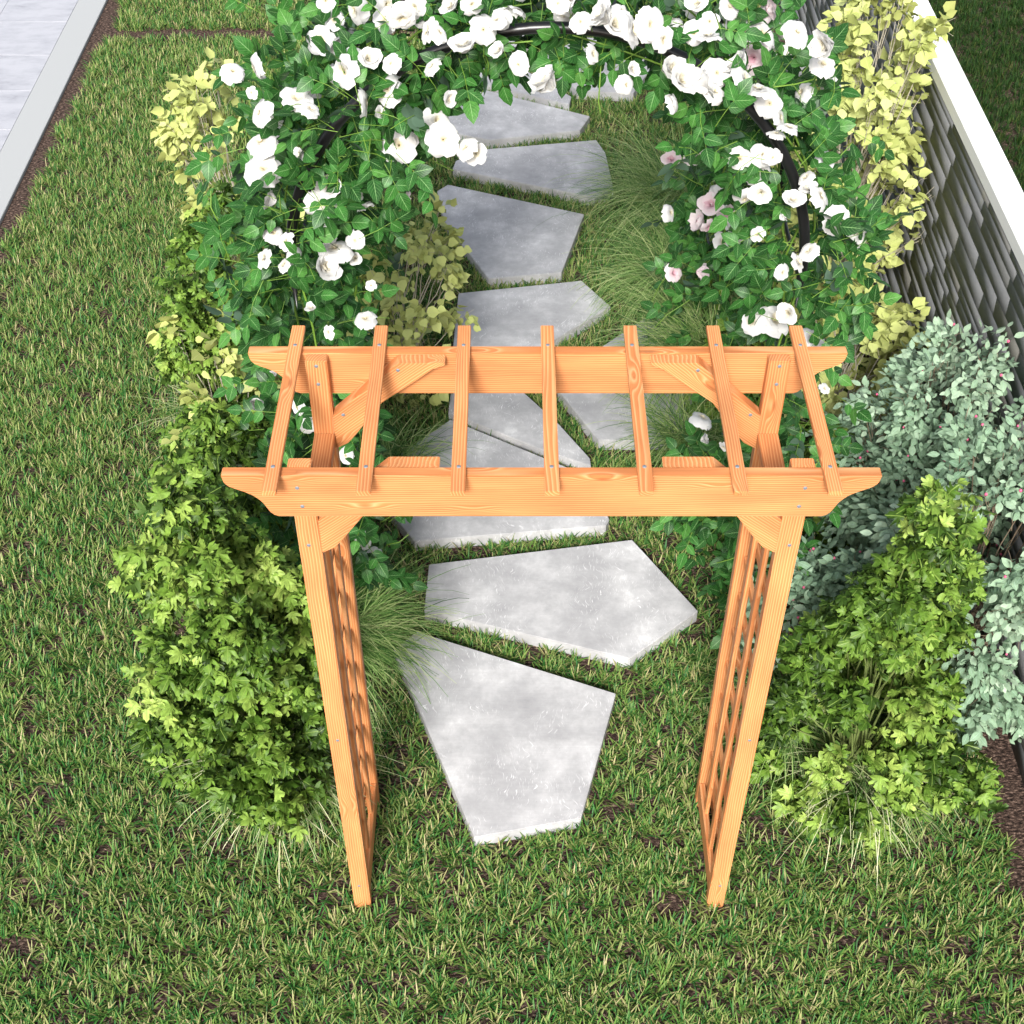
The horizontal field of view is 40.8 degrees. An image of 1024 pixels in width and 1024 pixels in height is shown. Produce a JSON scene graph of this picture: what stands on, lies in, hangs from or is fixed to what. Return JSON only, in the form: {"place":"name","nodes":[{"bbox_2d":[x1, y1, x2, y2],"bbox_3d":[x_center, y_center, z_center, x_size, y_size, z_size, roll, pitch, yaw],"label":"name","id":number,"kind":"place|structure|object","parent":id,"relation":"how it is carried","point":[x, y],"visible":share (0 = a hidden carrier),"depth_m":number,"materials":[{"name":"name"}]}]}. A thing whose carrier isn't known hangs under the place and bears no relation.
{"place":"outdoors","nodes":[
{"label":"outdoors","id":0,"kind":"place"},
{"bbox_2d":[0,0,77,150],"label":"paving","id":1,"kind":"structure","parent":0,"point":[31,31],"depth_m":9.27,"materials":[{"name":"ceramic"}]},
{"bbox_2d":[0,0,1023,1023],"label":"ground","id":2,"kind":"structure","parent":0,"point":[1008,822],"depth_m":4.92,"materials":[{"name":"green plant"}]},
{"bbox_2d":[0,0,107,224],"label":"path edging","id":3,"kind":"object","parent":2,"relation":"on","point":[23,140],"depth_m":8.73,"materials":[{"name":"grey concrete"}]},
{"bbox_2d":[112,371,188,471],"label":"ornamental grass","id":4,"kind":"object","parent":2,"relation":"on","point":[175,406],"depth_m":6.28,"materials":[{"name":"green plant"}]},
{"bbox_2d":[147,255,270,462],"bbox_3d":[-1.203,-0.509,5.751,0.571,1.288,0.631,-29,52,-27],"label":"lobed leaf bush","id":5,"kind":"object","parent":2,"relation":"on","point":[172,363],"visible":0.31,"depth_m":5.48,"materials":[{"name":"green plant"}]},
{"bbox_2d":[145,296,292,467],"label":"yellow bush","id":6,"kind":"object","parent":2,"relation":"on","point":[230,357],"visible":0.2,"depth_m":5.38,"materials":[{"name":"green plant"}]},
{"bbox_2d":[107,440,335,845],"bbox_3d":[-0.947,0.449,4.576,0.797,1.547,0.940,0,44,0],"label":"lobed leaf bush","id":7,"kind":"object","parent":2,"relation":"on","point":[239,662],"visible":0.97,"depth_m":4.49,"materials":[{"name":"green plant"}]},
{"bbox_2d":[149,46,304,273],"bbox_3d":[-1.305,-1.446,6.516,0.669,1.474,0.695,-10,45,-10],"label":"yellow bush","id":8,"kind":"object","parent":2,"relation":"on","point":[171,143],"visible":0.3,"depth_m":6.19,"materials":[{"name":"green plant"}]},
{"bbox_2d":[164,178,302,368],"bbox_3d":[-1.265,-0.965,6.256,0.636,1.207,0.536,0,44,0],"label":"lobed leaf bush","id":9,"kind":"object","parent":2,"relation":"on","point":[188,238],"visible":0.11,"depth_m":5.98,"materials":[{"name":"green plant"}]},
{"bbox_2d":[178,396,299,605],"bbox_3d":[-1.022,-0.009,5.342,0.626,1.138,0.654,8,45,8],"label":"lobed leaf bush","id":10,"kind":"object","parent":2,"relation":"on","point":[218,435],"visible":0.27,"depth_m":5.02,"materials":[{"name":"green plant"}]},
{"bbox_2d":[160,698,408,890],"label":"ornamental grass","id":11,"kind":"object","parent":2,"relation":"on","point":[331,793],"depth_m":4.81,"materials":[{"name":"green plant"}]},
{"bbox_2d":[174,561,405,674],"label":"ornamental grass","id":12,"kind":"object","parent":2,"relation":"on","point":[360,614],"depth_m":5.28,"materials":[{"name":"green plant"}]},
{"bbox_2d":[224,0,414,344],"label":"bush","id":13,"kind":"object","parent":2,"relation":"on","point":[240,8],"visible":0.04,"depth_m":6.44,"materials":[{"name":"green plant"}]},
{"bbox_2d":[184,0,574,614],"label":"climbing rose","id":14,"kind":"object","parent":2,"relation":"on","point":[341,214],"visible":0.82,"depth_m":4.17,"materials":[{"name":"green plant"}]},
{"bbox_2d":[290,522,484,748],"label":"ornamental grass","id":15,"kind":"object","parent":2,"relation":"on","point":[370,642],"depth_m":5.34,"materials":[{"name":"green plant"}]},
{"bbox_2d":[340,190,480,416],"bbox_3d":[-0.480,-0.923,6.310,0.674,1.076,0.754,0,44,0],"label":"yellow bush","id":16,"kind":"object","parent":2,"relation":"on","point":[456,276],"visible":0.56,"depth_m":6.16,"materials":[{"name":"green plant"}]},
{"bbox_2d":[342,399,491,466],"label":"ornamental grass","id":17,"kind":"object","parent":2,"relation":"on","point":[406,452],"depth_m":6.24,"materials":[{"name":"green plant"}]},
{"bbox_2d":[390,420,608,550],"bbox_3d":[-0.056,-0.122,6.194,0.957,0.090,0.796,0,44,0],"label":"stepping stone","id":18,"kind":"object","parent":2,"relation":"on","point":[442,531],"visible":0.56,"depth_m":5.96,"materials":[{"name":"concrete"}]},
{"bbox_2d":[394,632,615,845],"bbox_3d":[-0.129,0.879,5.173,0.951,0.090,0.789,16,47,15],"label":"stepping stone","id":19,"kind":"object","parent":2,"relation":"on","point":[517,747],"visible":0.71,"depth_m":5.15,"materials":[{"name":"stone"}]},
{"bbox_2d":[437,185,583,286],"bbox_3d":[-0.012,-1.527,7.624,0.831,0.090,0.937,0,44,0],"label":"stepping stone","id":20,"kind":"object","parent":2,"relation":"on","point":[503,241],"visible":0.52,"depth_m":7.56,"materials":[{"name":"concrete"}]},
{"bbox_2d":[448,90,589,148],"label":"stepping stone","id":21,"kind":"object","parent":2,"relation":"on","point":[498,121],"visible":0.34,"depth_m":8.44,"materials":[{"name":"concrete"}]},
{"bbox_2d":[448,393,590,466],"bbox_3d":[0.069,-0.419,6.496,0.846,0.090,0.334,23,49,21],"label":"stepping stone","id":22,"kind":"object","parent":2,"relation":"on","point":[516,419],"visible":0.56,"depth_m":6.43,"materials":[{"name":"concrete"}]},
{"bbox_2d":[479,72,570,110],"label":"stepping stone","id":23,"kind":"object","parent":2,"relation":"on","point":[553,98],"visible":0.27,"depth_m":8.69,"materials":[{"name":"concrete"}]},
{"bbox_2d":[453,281,609,345],"bbox_3d":[-0.031,-0.970,7.056,1.006,0.090,0.624,-34,54,-29],"label":"stepping stone","id":24,"kind":"object","parent":2,"relation":"on","point":[518,316],"visible":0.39,"depth_m":7.05,"materials":[{"name":"concrete"}]},
{"bbox_2d":[453,140,613,204],"bbox_3d":[0.118,-1.984,8.089,0.930,0.090,0.646,0,44,0],"label":"stepping stone","id":25,"kind":"object","parent":2,"relation":"on","point":[534,167],"visible":0.78,"depth_m":8.05,"materials":[{"name":"concrete"}]},
{"bbox_2d":[338,0,747,272],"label":"tube arch","id":26,"kind":"structure","parent":2,"relation":"on","point":[708,239],"depth_m":6.70,"materials":[{"name":"black metal"}]},
{"bbox_2d":[286,0,809,345],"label":"tube arch","id":27,"kind":"structure","parent":2,"relation":"on","point":[326,137],"depth_m":4.19,"materials":[{"name":"black metal"}]},
{"bbox_2d":[221,325,881,906],"bbox_3d":[0.093,0.465,4.143,1.566,2.066,0.640,0,44,0],"label":"garden arbor","id":28,"kind":"object","parent":2,"relation":"on","point":[323,497],"visible":1,"depth_m":3.59,"materials":[{"name":"brown wood"}]},
{"bbox_2d":[424,540,697,667],"bbox_3d":[0.199,0.380,5.682,1.113,0.090,0.656,0,44,0],"label":"stepping stone","id":29,"kind":"object","parent":2,"relation":"on","point":[624,602],"visible":0.84,"depth_m":5.64,"materials":[{"name":"concrete"}]},
{"bbox_2d":[548,38,648,101],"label":"stepping stone","id":30,"kind":"object","parent":2,"relation":"on","point":[608,89],"visible":0.21,"depth_m":8.75,"materials":[{"name":"concrete"}]},
{"bbox_2d":[557,314,694,449],"bbox_3d":[0.599,-0.651,6.733,0.760,0.090,1.016,0,44,0],"label":"stepping stone","id":31,"kind":"object","parent":2,"relation":"on","point":[586,408],"visible":0.2,"depth_m":6.48,"materials":[{"name":"concrete"}]},
{"bbox_2d":[554,195,738,339],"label":"ornamental grass","id":32,"kind":"object","parent":2,"relation":"on","point":[642,273],"depth_m":7.08,"materials":[{"name":"green plant"}]},
{"bbox_2d":[579,393,723,518],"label":"ornamental grass","id":33,"kind":"object","parent":2,"relation":"on","point":[679,439],"depth_m":6.27,"materials":[{"name":"green plant"}]},
{"bbox_2d":[531,92,776,283],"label":"ornamental grass","id":34,"kind":"object","parent":2,"relation":"on","point":[657,196],"depth_m":7.56,"materials":[{"name":"green plant"}]},
{"bbox_2d":[577,264,820,451],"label":"ornamental grass","id":35,"kind":"object","parent":2,"relation":"on","point":[697,328],"depth_m":6.66,"materials":[{"name":"green plant"}]},
{"bbox_2d":[502,0,922,648],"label":"climbing rose","id":36,"kind":"object","parent":2,"relation":"on","point":[790,100],"visible":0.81,"depth_m":4.22,"materials":[{"name":"green plant"}]},
{"bbox_2d":[640,0,805,345],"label":"climbing rose","id":37,"kind":"object","parent":2,"relation":"on","point":[682,218],"visible":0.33,"depth_m":6.38,"materials":[{"name":"green plant"}]},
{"bbox_2d":[683,312,809,439],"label":"lobed leaf bush","id":38,"kind":"object","parent":2,"relation":"on","point":[720,323],"visible":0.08,"depth_m":6.34,"materials":[{"name":"green plant"}]},
{"bbox_2d":[682,620,910,833],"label":"ornamental grass","id":39,"kind":"object","parent":2,"relation":"on","point":[802,743],"depth_m":5.01,"materials":[{"name":"green plant"}]},
{"bbox_2d":[734,532,873,686],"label":"shrub","id":40,"kind":"object","parent":2,"relation":"on","point":[800,581],"visible":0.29,"depth_m":5.01,"materials":[{"name":"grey plant"}]},
{"bbox_2d":[796,423,864,564],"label":"lobed leaf bush","id":41,"kind":"object","parent":2,"relation":"on","point":[816,519],"visible":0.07,"depth_m":5.65,"materials":[{"name":"green plant"}]},
{"bbox_2d":[759,262,932,465],"bbox_3d":[1.434,-0.647,6.202,0.915,0.864,1.022,0,44,0],"label":"yellow bush","id":42,"kind":"object","parent":2,"relation":"on","point":[891,325],"visible":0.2,"depth_m":6.04,"materials":[{"name":"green plant"}]},
{"bbox_2d":[740,0,956,359],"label":"yellow bush","id":43,"kind":"object","parent":2,"relation":"on","point":[898,81],"visible":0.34,"depth_m":6.00,"materials":[{"name":"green plant"}]},
{"bbox_2d":[723,474,1008,858],"bbox_3d":[1.285,0.475,4.592,1.013,1.502,0.762,23,49,21],"label":"lobed leaf bush","id":44,"kind":"object","parent":2,"relation":"on","point":[891,618],"visible":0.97,"depth_m":4.55,"materials":[{"name":"green plant"}]},
{"bbox_2d":[753,699,988,880],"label":"ornamental grass","id":45,"kind":"object","parent":2,"relation":"on","point":[867,789],"depth_m":4.82,"materials":[{"name":"green plant"}]},
{"bbox_2d":[778,0,1023,784],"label":"garden wall","id":46,"kind":"structure","parent":2,"relation":"on","point":[964,261],"depth_m":5.79,"materials":[{"name":"stone"}]},
{"bbox_2d":[799,406,1023,751],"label":"shrub","id":47,"kind":"object","parent":2,"relation":"on","point":[984,704],"visible":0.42,"depth_m":4.75,"materials":[{"name":"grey plant"}]},
{"bbox_2d":[801,308,1023,577],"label":"shrub","id":48,"kind":"object","parent":2,"relation":"on","point":[907,365],"visible":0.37,"depth_m":5.22,"materials":[{"name":"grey plant"}]},
{"bbox_2d":[928,0,1023,191],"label":"rough grass","id":49,"kind":"structure","parent":2,"relation":"on","point":[978,59],"depth_m":9.14,"materials":[{"name":"green plant"}]}
]}

